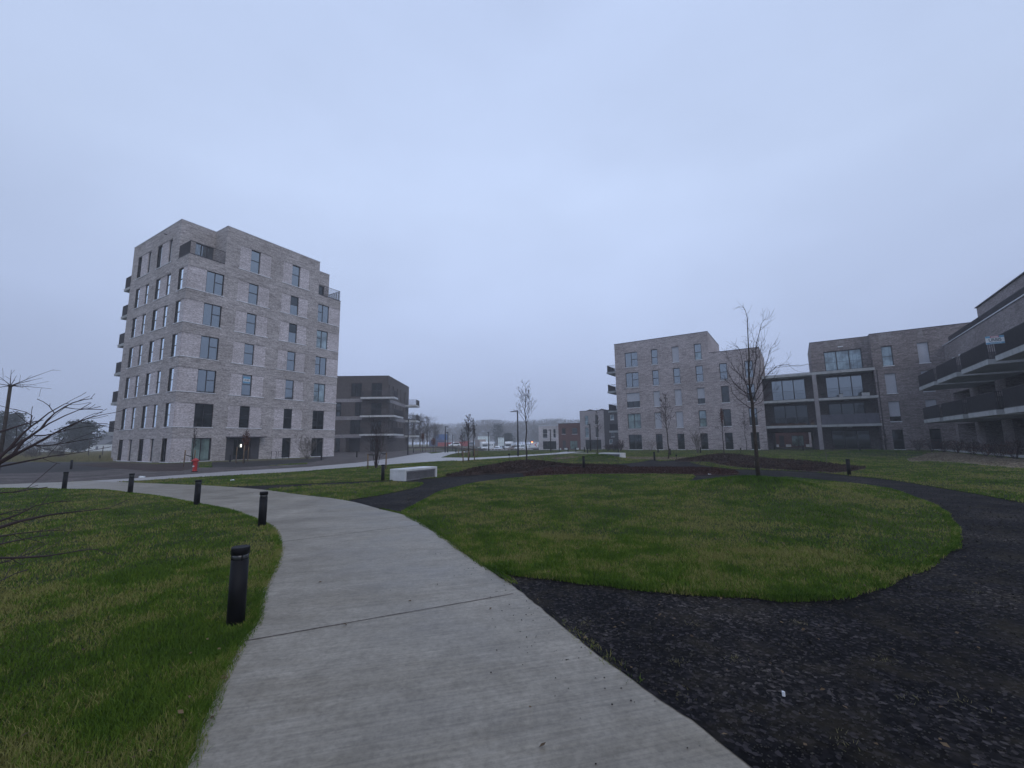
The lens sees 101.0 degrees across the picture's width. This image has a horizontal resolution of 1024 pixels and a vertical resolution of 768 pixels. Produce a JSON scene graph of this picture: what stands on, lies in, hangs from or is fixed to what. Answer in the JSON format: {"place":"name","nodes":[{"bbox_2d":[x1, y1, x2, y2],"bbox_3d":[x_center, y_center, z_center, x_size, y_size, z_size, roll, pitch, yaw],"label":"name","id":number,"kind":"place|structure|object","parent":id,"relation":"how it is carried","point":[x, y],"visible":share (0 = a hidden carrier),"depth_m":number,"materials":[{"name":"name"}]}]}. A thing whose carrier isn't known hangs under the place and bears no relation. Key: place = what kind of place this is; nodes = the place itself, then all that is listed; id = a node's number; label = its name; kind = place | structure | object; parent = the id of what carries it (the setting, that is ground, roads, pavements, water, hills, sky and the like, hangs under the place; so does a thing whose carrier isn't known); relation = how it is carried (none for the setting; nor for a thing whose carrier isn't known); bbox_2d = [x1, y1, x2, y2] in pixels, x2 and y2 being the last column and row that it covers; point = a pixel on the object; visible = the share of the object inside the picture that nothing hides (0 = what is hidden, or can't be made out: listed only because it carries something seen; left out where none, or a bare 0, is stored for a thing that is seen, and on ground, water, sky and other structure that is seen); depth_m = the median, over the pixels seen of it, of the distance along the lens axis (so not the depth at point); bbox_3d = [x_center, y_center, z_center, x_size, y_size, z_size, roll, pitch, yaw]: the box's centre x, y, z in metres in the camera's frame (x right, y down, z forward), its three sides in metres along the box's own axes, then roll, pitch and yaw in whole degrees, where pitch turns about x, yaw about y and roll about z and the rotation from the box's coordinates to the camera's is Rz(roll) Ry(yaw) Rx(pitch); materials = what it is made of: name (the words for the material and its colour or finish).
{"place":"outdoors","nodes":[
{"label":"outdoors","id":0,"kind":"place"},
{"bbox_2d":[2,451,118,461],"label":"meadow grass","id":1,"kind":"structure","parent":0,"point":[92,456],"depth_m":46.98,"materials":[{"name":"green plant"}]},
{"bbox_2d":[90,440,112,450],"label":"farm building","id":2,"kind":"structure","parent":0,"point":[104,443],"depth_m":168.83,"materials":[{"name":"white"}]},
{"bbox_2d":[0,458,325,473],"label":"asphalt lane","id":3,"kind":"structure","parent":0,"point":[34,467],"depth_m":32.45,"materials":[{"name":"grey asphalt"}]},
{"bbox_2d":[287,433,323,458],"bbox_3d":[-21.080,6.276,43.237,2.495,2.793,2.809,-4,-8,23],"label":"bare shrub","id":4,"kind":"object","parent":3,"relation":"on","point":[308,448],"visible":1,"depth_m":43.18,"materials":[{"name":"brown plant"}]},
{"bbox_2d":[0,450,446,483],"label":"soil strip","id":5,"kind":"object","parent":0,"point":[335,459],"visible":0.84,"depth_m":24.58,"materials":[{"name":"brown soil"}]},
{"bbox_2d":[0,368,60,468],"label":"pollarded tree","id":6,"kind":"object","parent":5,"relation":"on","point":[5,420],"visible":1,"depth_m":22.65,"materials":[{"name":"brown plant"}]},
{"bbox_2d":[8,444,538,463],"bbox_3d":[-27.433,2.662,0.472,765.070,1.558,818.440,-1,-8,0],"label":"meadow","id":7,"kind":"structure","parent":0,"point":[287,458],"depth_m":43.45,"materials":[{"name":"green plant"}]},
{"bbox_2d":[0,410,37,450],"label":"pine tree","id":8,"kind":"object","parent":7,"relation":"on","point":[14,420],"visible":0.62,"depth_m":87.54,"materials":[{"name":"green plant"}]},
{"bbox_2d":[3,433,76,456],"bbox_3d":[-68.349,8.766,60.323,36.315,3.599,11.487,-6,-9,35],"label":"meadow thicket","id":9,"kind":"object","parent":7,"relation":"on","point":[29,451],"visible":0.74,"depth_m":57.45,"materials":[{"name":"plant"}]},
{"bbox_2d":[46,419,111,452],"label":"pine tree","id":10,"kind":"object","parent":7,"relation":"on","point":[77,445],"visible":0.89,"depth_m":93.49,"materials":[{"name":"green plant"}]},
{"bbox_2d":[106,219,340,462],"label":"tower block","id":11,"kind":"structure","parent":7,"relation":"on","point":[212,318],"depth_m":43.24,"materials":[{"name":"brick"}]},
{"bbox_2d":[190,438,210,460],"bbox_3d":[-28.949,6.073,39.197,0.080,2.114,1.564,-5,-9,31],"label":"window","id":12,"kind":"structure","parent":11,"relation":"in","point":[202,445],"depth_m":39.31,"materials":[{"name":"grey glass"}]},
{"bbox_2d":[193,403,212,426],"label":"window","id":13,"kind":"structure","parent":11,"relation":"in","point":[203,412],"depth_m":39.57,"materials":[{"name":"grey glass"}]},
{"bbox_2d":[195,243,212,258],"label":"window","id":14,"kind":"structure","parent":11,"relation":"in","point":[209,251],"depth_m":42.91,"materials":[{"name":"grey glass"}]},
{"bbox_2d":[196,369,215,392],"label":"window","id":15,"kind":"structure","parent":11,"relation":"in","point":[206,378],"depth_m":40.01,"materials":[{"name":"grey glass"}]},
{"bbox_2d":[199,335,218,359],"bbox_3d":[-29.038,-3.437,40.435,0.080,2.174,1.514,-5,-9,31],"label":"window","id":16,"kind":"structure","parent":11,"relation":"in","point":[209,345],"depth_m":40.45,"materials":[{"name":"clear glass"}]},
{"bbox_2d":[202,303,220,327],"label":"window","id":17,"kind":"structure","parent":11,"relation":"in","point":[211,313],"depth_m":40.89,"materials":[{"name":"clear glass"}]},
{"bbox_2d":[205,271,223,295],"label":"window","id":18,"kind":"structure","parent":11,"relation":"in","point":[214,281],"depth_m":41.31,"materials":[{"name":"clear glass"}]},
{"bbox_2d":[233,438,250,459],"bbox_3d":[-27.815,6.548,42.741,0.060,2.170,3.160,-5,-9,31],"label":"entrance door","id":19,"kind":"structure","parent":11,"relation":"in","point":[237,441],"depth_m":42.93,"materials":[{"name":"black glass"}]},
{"bbox_2d":[239,406,249,427],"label":"window","id":20,"kind":"structure","parent":11,"relation":"in","point":[244,410],"depth_m":42.68,"materials":[{"name":"grey glass"}]},
{"bbox_2d":[241,374,251,395],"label":"window","id":21,"kind":"structure","parent":11,"relation":"in","point":[246,387],"depth_m":43.09,"materials":[{"name":"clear glass"}]},
{"bbox_2d":[243,343,253,364],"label":"window","id":22,"kind":"structure","parent":11,"relation":"in","point":[249,349],"depth_m":43.55,"materials":[{"name":"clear glass"}]},
{"bbox_2d":[246,313,255,334],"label":"window","id":23,"kind":"structure","parent":11,"relation":"in","point":[251,318],"depth_m":43.99,"materials":[{"name":"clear glass"}]},
{"bbox_2d":[248,283,257,304],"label":"window","id":24,"kind":"structure","parent":11,"relation":"in","point":[253,289],"depth_m":44.42,"materials":[{"name":"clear glass"}]},
{"bbox_2d":[250,250,259,273],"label":"window","id":25,"kind":"structure","parent":11,"relation":"in","point":[255,256],"depth_m":44.94,"materials":[{"name":"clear glass"}]},
{"bbox_2d":[281,438,290,457],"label":"window","id":26,"kind":"structure","parent":11,"relation":"in","point":[285,444],"depth_m":46.18,"materials":[{"name":"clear glass"}]},
{"bbox_2d":[283,409,291,428],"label":"window","id":27,"kind":"structure","parent":11,"relation":"in","point":[287,418],"depth_m":46.52,"materials":[{"name":"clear glass"}]},
{"bbox_2d":[285,380,293,399],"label":"window","id":28,"kind":"structure","parent":11,"relation":"in","point":[289,383],"depth_m":46.96,"materials":[{"name":"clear glass"}]},
{"bbox_2d":[286,351,294,370],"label":"window","id":29,"kind":"structure","parent":11,"relation":"in","point":[290,355],"depth_m":47.39,"materials":[{"name":"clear glass"}]},
{"bbox_2d":[288,323,296,342],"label":"window","id":30,"kind":"structure","parent":11,"relation":"in","point":[292,327],"depth_m":47.82,"materials":[{"name":"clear glass"}]},
{"bbox_2d":[290,296,298,315],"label":"window","id":31,"kind":"structure","parent":11,"relation":"in","point":[294,300],"depth_m":48.26,"materials":[{"name":"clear glass"}]},
{"bbox_2d":[292,265,299,286],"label":"window","id":32,"kind":"structure","parent":11,"relation":"in","point":[296,270],"depth_m":48.80,"materials":[{"name":"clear glass"}]},
{"bbox_2d":[311,438,322,456],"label":"window","id":33,"kind":"structure","parent":11,"relation":"in","point":[317,451],"depth_m":49.46,"materials":[{"name":"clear glass"}]},
{"bbox_2d":[312,411,323,428],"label":"window","id":34,"kind":"structure","parent":11,"relation":"in","point":[317,421],"depth_m":49.65,"materials":[{"name":"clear glass"}]},
{"bbox_2d":[313,383,324,401],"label":"window","id":35,"kind":"structure","parent":11,"relation":"in","point":[319,389],"depth_m":50.09,"materials":[{"name":"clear glass"}]},
{"bbox_2d":[315,356,325,375],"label":"window","id":36,"kind":"structure","parent":11,"relation":"in","point":[320,362],"depth_m":50.55,"materials":[{"name":"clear glass"}]},
{"bbox_2d":[316,330,327,348],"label":"window","id":37,"kind":"structure","parent":11,"relation":"in","point":[321,342],"depth_m":50.95,"materials":[{"name":"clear glass"}]},
{"bbox_2d":[318,304,328,322],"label":"window","id":38,"kind":"structure","parent":11,"relation":"in","point":[323,311],"depth_m":51.39,"materials":[{"name":"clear glass"}]},
{"bbox_2d":[14,418,579,446],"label":"wood","id":39,"kind":"object","parent":7,"relation":"on","point":[488,427],"visible":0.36,"depth_m":315.51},
{"bbox_2d":[334,375,419,451],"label":"apartment block","id":40,"kind":"structure","parent":7,"relation":"on","point":[360,400],"depth_m":75.04,"materials":[{"name":"grey brick"}]},
{"bbox_2d":[349,438,359,451],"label":"entrance door","id":41,"kind":"structure","parent":40,"relation":"in","point":[354,443],"depth_m":75.26,"materials":[{"name":"grey glass"}]},
{"bbox_2d":[350,420,360,433],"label":"window","id":42,"kind":"structure","parent":40,"relation":"in","point":[354,424],"depth_m":74.53,"materials":[{"name":"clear glass"}]},
{"bbox_2d":[351,383,361,396],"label":"window","id":43,"kind":"structure","parent":40,"relation":"in","point":[356,388],"depth_m":75.43,"materials":[{"name":"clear glass"}]},
{"bbox_2d":[409,413,430,446],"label":"bare tree","id":44,"kind":"object","parent":7,"relation":"on","point":[420,426],"visible":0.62,"depth_m":123.28,"materials":[{"name":"grey plant"}]},
{"bbox_2d":[421,415,435,446],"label":"bare tree","id":45,"kind":"object","parent":7,"relation":"on","point":[428,431],"visible":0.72,"depth_m":129.10,"materials":[{"name":"grey plant"}]},
{"bbox_2d":[491,422,504,443],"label":"evergreen tree","id":46,"kind":"object","parent":7,"relation":"on","point":[497,433],"visible":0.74,"depth_m":213.15,"materials":[{"name":"green plant"}]},
{"bbox_2d":[95,451,574,481],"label":"road","id":47,"kind":"structure","parent":0,"point":[423,457],"depth_m":29.30,"materials":[{"name":"grey asphalt"}]},
{"bbox_2d":[0,481,751,767],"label":"concrete path","id":48,"kind":"structure","parent":0,"point":[423,688],"depth_m":2.68,"materials":[{"name":"grey concrete"}]},
{"bbox_2d":[433,529,763,767],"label":"soil edge","id":49,"kind":"object","parent":48,"relation":"on","point":[749,760],"visible":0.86,"depth_m":2.44,"materials":[{"name":"black soil"}]},
{"bbox_2d":[455,446,479,448],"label":"verge","id":50,"kind":"structure","parent":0,"point":[471,447],"depth_m":156.35,"materials":[{"name":"green plant"}]},
{"bbox_2d":[409,446,538,449],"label":"verge weeds","id":51,"kind":"object","parent":50,"relation":"on","point":[418,447],"visible":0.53,"depth_m":110.66,"materials":[{"name":"green plant"}]},
{"bbox_2d":[76,455,864,476],"bbox_3d":[-11.166,5.330,28.260,57.833,0.576,17.733,-2,-8,7],"label":"planting bed","id":52,"kind":"object","parent":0,"point":[160,467],"visible":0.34,"depth_m":27.91,"materials":[{"name":"brown soil"}]},
{"bbox_2d":[446,453,865,475],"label":"bark chips","id":53,"kind":"object","parent":52,"relation":"on","point":[784,464],"visible":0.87,"depth_m":21.16,"materials":[{"name":"brown wood"}]},
{"bbox_2d":[0,447,1023,767],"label":"lawn","id":54,"kind":"structure","parent":0,"point":[582,519],"depth_m":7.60,"materials":[{"name":"plant"}]},
{"bbox_2d":[0,392,127,580],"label":"bare shrub","id":55,"kind":"object","parent":54,"relation":"on","point":[16,452],"visible":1,"depth_m":2.25,"materials":[{"name":"brown plant"}]},
{"bbox_2d":[193,480,201,504],"bbox_3d":[-7.909,2.748,10.620,0.139,0.660,0.139,-2,-8,10],"label":"bollard","id":56,"kind":"object","parent":54,"relation":"on","point":[197,491],"visible":0.93,"depth_m":10.58,"materials":[{"name":"black metal"}]},
{"bbox_2d":[226,545,249,626],"bbox_3d":[-2.292,1.703,3.531,0.139,0.660,0.139,-1,-8,0],"label":"bollard","id":57,"kind":"object","parent":54,"relation":"on","point":[237,590],"visible":0.92,"depth_m":3.49,"materials":[{"name":"black metal"}]},
{"bbox_2d":[258,491,267,526],"bbox_3d":[-4.572,2.314,7.750,0.139,0.660,0.139,6,-10,-40],"label":"bollard","id":58,"kind":"object","parent":54,"relation":"on","point":[262,513],"visible":0.91,"depth_m":7.71,"materials":[{"name":"black metal"}]},
{"bbox_2d":[362,414,394,467],"bbox_3d":[-8.155,3.334,26.035,2.000,3.630,1.524,-1,-8,0],"label":"bare shrub","id":59,"kind":"object","parent":54,"relation":"on","point":[376,451],"visible":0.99,"depth_m":25.91,"materials":[{"name":"brown plant"}]},
{"bbox_2d":[390,466,436,480],"bbox_3d":[-4.056,3.722,17.550,0.780,0.480,2.040,-5,-9,27],"label":"bench","id":60,"kind":"object","parent":54,"relation":"on","point":[408,473],"visible":0.88,"depth_m":17.02,"materials":[{"name":"white concrete"}]},
{"bbox_2d":[515,379,534,459],"bbox_3d":[0.997,2.647,31.215,1.816,6.112,1.859,-1,-8,0],"label":"bare tree","id":61,"kind":"object","parent":54,"relation":"on","point":[528,396],"visible":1,"depth_m":31.24,"materials":[{"name":"brown plant"}]},
{"bbox_2d":[538,424,558,449],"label":"terraced house","id":62,"kind":"structure","parent":54,"relation":"on","point":[544,437],"depth_m":103.02,"materials":[{"name":"white brick"}]},
{"bbox_2d":[558,423,580,449],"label":"terraced house","id":63,"kind":"structure","parent":54,"relation":"on","point":[569,435],"depth_m":100.16,"materials":[{"name":"red brick"}]},
{"bbox_2d":[604,410,618,448],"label":"terraced house","id":64,"kind":"structure","parent":54,"relation":"on","point":[610,418],"depth_m":95.35,"materials":[{"name":"grey brick"}]},
{"bbox_2d":[523,467,739,476],"bbox_3d":[5.325,4.067,19.833,9.704,0.338,5.219,-1,-8,0],"label":"groundcover strip","id":65,"kind":"object","parent":54,"relation":"on","point":[623,473],"visible":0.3,"depth_m":18.74,"materials":[{"name":"green plant"}]},
{"bbox_2d":[523,466,737,475],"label":"shrubs","id":66,"kind":"object","parent":65,"relation":"on","point":[676,469],"visible":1,"depth_m":19.44,"materials":[{"name":"green plant"}]},
{"bbox_2d":[721,306,805,475],"bbox_3d":[7.542,0.094,12.784,2.219,5.447,2.404,-5,-9,28],"label":"bare tree","id":67,"kind":"object","parent":54,"relation":"on","point":[756,454],"visible":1,"depth_m":12.76,"materials":[{"name":"brown plant"}]},
{"bbox_2d":[607,322,969,449],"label":"apartment block","id":68,"kind":"structure","parent":54,"relation":"on","point":[685,373],"depth_m":54.94,"materials":[{"name":"grey brick"}]},
{"bbox_2d":[625,352,637,367],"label":"window","id":69,"kind":"structure","parent":68,"relation":"in","point":[631,360],"depth_m":65.64,"materials":[{"name":"clear glass"}]},
{"bbox_2d":[626,372,638,387],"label":"window","id":70,"kind":"structure","parent":68,"relation":"in","point":[632,379],"depth_m":65.20,"materials":[{"name":"clear glass"}]},
{"bbox_2d":[627,393,639,407],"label":"window","id":71,"kind":"structure","parent":68,"relation":"in","point":[633,399],"depth_m":64.75,"materials":[{"name":"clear glass"}]},
{"bbox_2d":[628,413,640,428],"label":"window","id":72,"kind":"structure","parent":68,"relation":"in","point":[634,420],"depth_m":64.35,"materials":[{"name":"grey glass"}]},
{"bbox_2d":[629,435,642,449],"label":"window","id":73,"kind":"structure","parent":68,"relation":"in","point":[635,441],"depth_m":63.91,"materials":[{"name":"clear glass"}]},
{"bbox_2d":[695,366,703,382],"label":"window","id":74,"kind":"structure","parent":68,"relation":"in","point":[699,369],"depth_m":59.93,"materials":[{"name":"clear glass"}]},
{"bbox_2d":[699,410,706,426],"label":"window","id":75,"kind":"structure","parent":68,"relation":"in","point":[702,414],"depth_m":59.08,"materials":[{"name":"grey glass"}]},
{"bbox_2d":[719,363,727,380],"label":"window","id":76,"kind":"structure","parent":68,"relation":"in","point":[722,366],"depth_m":58.24,"materials":[{"name":"clear glass"}]},
{"bbox_2d":[721,386,729,402],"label":"window","id":77,"kind":"structure","parent":68,"relation":"in","point":[725,395],"depth_m":57.81,"materials":[{"name":"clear glass"}]},
{"bbox_2d":[723,409,731,426],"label":"window","id":78,"kind":"structure","parent":68,"relation":"in","point":[727,412],"depth_m":57.36,"materials":[{"name":"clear glass"}]},
{"bbox_2d":[725,433,733,449],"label":"window","id":79,"kind":"structure","parent":68,"relation":"in","point":[728,436],"depth_m":56.94,"materials":[{"name":"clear glass"}]},
{"bbox_2d":[771,379,806,400],"bbox_3d":[36.197,0.819,55.320,3.744,2.714,0.080,-6,-9,33],"label":"window","id":80,"kind":"structure","parent":68,"relation":"in","point":[797,385],"depth_m":55.28,"materials":[{"name":"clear glass"}]},
{"bbox_2d":[773,405,808,424],"bbox_3d":[36.239,4.059,54.878,3.744,2.574,0.080,-6,-9,33],"label":"window","id":81,"kind":"structure","parent":68,"relation":"in","point":[792,413],"depth_m":54.87,"materials":[{"name":"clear glass"}]},
{"bbox_2d":[775,432,811,446],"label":"window","id":82,"kind":"structure","parent":68,"relation":"in","point":[784,439],"depth_m":69.52,"materials":[{"name":"glass"}]},
{"bbox_2d":[823,348,862,370],"bbox_3d":[40.772,-2.890,52.023,3.694,2.534,0.080,-6,-9,33],"label":"window","id":83,"kind":"structure","parent":68,"relation":"in","point":[835,357],"depth_m":52.01,"materials":[{"name":"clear glass"}]},
{"bbox_2d":[825,375,863,397],"bbox_3d":[41.022,0.342,52.133,3.644,2.674,0.080,-6,-9,33],"label":"window","id":84,"kind":"structure","parent":68,"relation":"in","point":[856,381],"depth_m":52.11,"materials":[{"name":"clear glass"}]},
{"bbox_2d":[828,402,866,423],"bbox_3d":[41.043,3.578,51.705,3.594,2.544,0.080,-6,-9,33],"label":"window","id":85,"kind":"structure","parent":68,"relation":"in","point":[856,408],"depth_m":51.73,"materials":[{"name":"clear glass"}]},
{"bbox_2d":[831,430,871,448],"bbox_3d":[41.126,6.744,51.244,3.694,2.244,0.080,-6,-9,33],"label":"window","id":86,"kind":"structure","parent":68,"relation":"in","point":[843,439],"depth_m":51.20,"materials":[{"name":"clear glass"}]},
{"bbox_2d":[881,346,894,366],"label":"window","id":87,"kind":"structure","parent":68,"relation":"in","point":[887,357],"depth_m":48.84,"materials":[{"name":"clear glass"}]},
{"bbox_2d":[884,373,898,393],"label":"window","id":88,"kind":"structure","parent":68,"relation":"in","point":[890,379],"depth_m":48.36,"materials":[{"name":"grey glass"}]},
{"bbox_2d":[888,401,901,421],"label":"window","id":89,"kind":"structure","parent":68,"relation":"in","point":[894,408],"depth_m":47.95,"materials":[{"name":"grey glass"}]},
{"bbox_2d":[892,429,905,449],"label":"window","id":90,"kind":"structure","parent":68,"relation":"in","point":[898,437],"depth_m":47.54,"materials":[{"name":"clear glass"}]},
{"bbox_2d":[917,342,930,363],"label":"window","id":91,"kind":"structure","parent":68,"relation":"in","point":[923,352],"depth_m":47.11,"materials":[{"name":"grey glass"}]},
{"bbox_2d":[929,429,941,449],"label":"window","id":92,"kind":"structure","parent":68,"relation":"in","point":[935,434],"depth_m":45.92,"materials":[{"name":"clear glass"}]},
{"bbox_2d":[908,453,1023,467],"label":"straw strip","id":93,"kind":"object","parent":54,"relation":"on","point":[974,462],"visible":0.21,"depth_m":24.00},
{"bbox_2d":[552,452,1023,467],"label":"straw litter","id":94,"kind":"object","parent":93,"relation":"on","point":[955,457],"visible":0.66,"depth_m":26.99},
{"bbox_2d":[983,438,1013,457],"bbox_3d":[31.577,4.079,27.408,1.496,1.518,1.568,-1,-8,0],"label":"bare shrub","id":95,"kind":"object","parent":93,"relation":"on","point":[996,448],"visible":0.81,"depth_m":27.38,"materials":[{"name":"brown plant"}]},
{"bbox_2d":[995,435,1023,458],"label":"bare shrub","id":96,"kind":"object","parent":93,"relation":"on","point":[1010,451],"visible":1,"depth_m":25.60,"materials":[{"name":"brown plant"}]},
{"bbox_2d":[957,439,982,454],"bbox_3d":[34.739,4.720,31.900,1.485,1.353,1.480,3,-9,-24],"label":"bare shrub","id":97,"kind":"object","parent":54,"relation":"on","point":[968,446],"visible":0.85,"depth_m":31.89,"materials":[{"name":"brown plant"}]},
{"bbox_2d":[918,272,1023,457],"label":"apartment wing","id":98,"kind":"structure","parent":54,"relation":"on","point":[979,378],"depth_m":33.38,"materials":[{"name":"grey brick"}]},
{"bbox_2d":[985,335,1008,344],"bbox_3d":[27.783,-2.539,24.108,1.032,0.467,0.034,-6,-9,32],"label":"sale sign","id":99,"kind":"object","parent":98,"relation":"attached to","point":[998,339],"visible":1,"depth_m":24.16,"materials":[{"name":"plastic"}]},
{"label":"dry grass","id":100,"kind":"structure","parent":54,"relation":"on","visible":0},
{"bbox_2d":[656,393,674,457],"bbox_3d":[11.769,3.209,32.552,1.286,5.149,1.818,5,-9,-34],"label":"bare tree","id":101,"kind":"object","parent":100,"relation":"on","point":[664,414],"visible":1,"depth_m":32.53,"materials":[{"name":"brown plant"}]},
{"bbox_2d":[0,0,1023,450],"label":"sky","id":102,"kind":"structure","parent":0,"point":[494,195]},
{"bbox_2d":[580,409,605,449],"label":"terraced house","id":103,"kind":"structure","parent":0,"point":[587,417],"depth_m":97.52,"materials":[{"name":"grey brick"}]},
{"bbox_2d":[239,460,1023,767],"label":"gravel path","id":104,"kind":"structure","parent":0,"point":[756,684],"depth_m":2.93,"materials":[{"name":"black gravel"}]},
{"bbox_2d":[7,481,1005,765],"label":"fallen leaves","id":105,"kind":"object","parent":104,"relation":"on","point":[631,667],"depth_m":2.68,"materials":[{"name":"brown plant"}]},
{"bbox_2d":[576,589,991,751],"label":"weed tufts","id":106,"kind":"object","parent":104,"relation":"on","point":[838,728],"visible":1,"depth_m":2.46,"materials":[{"name":"green plant"}]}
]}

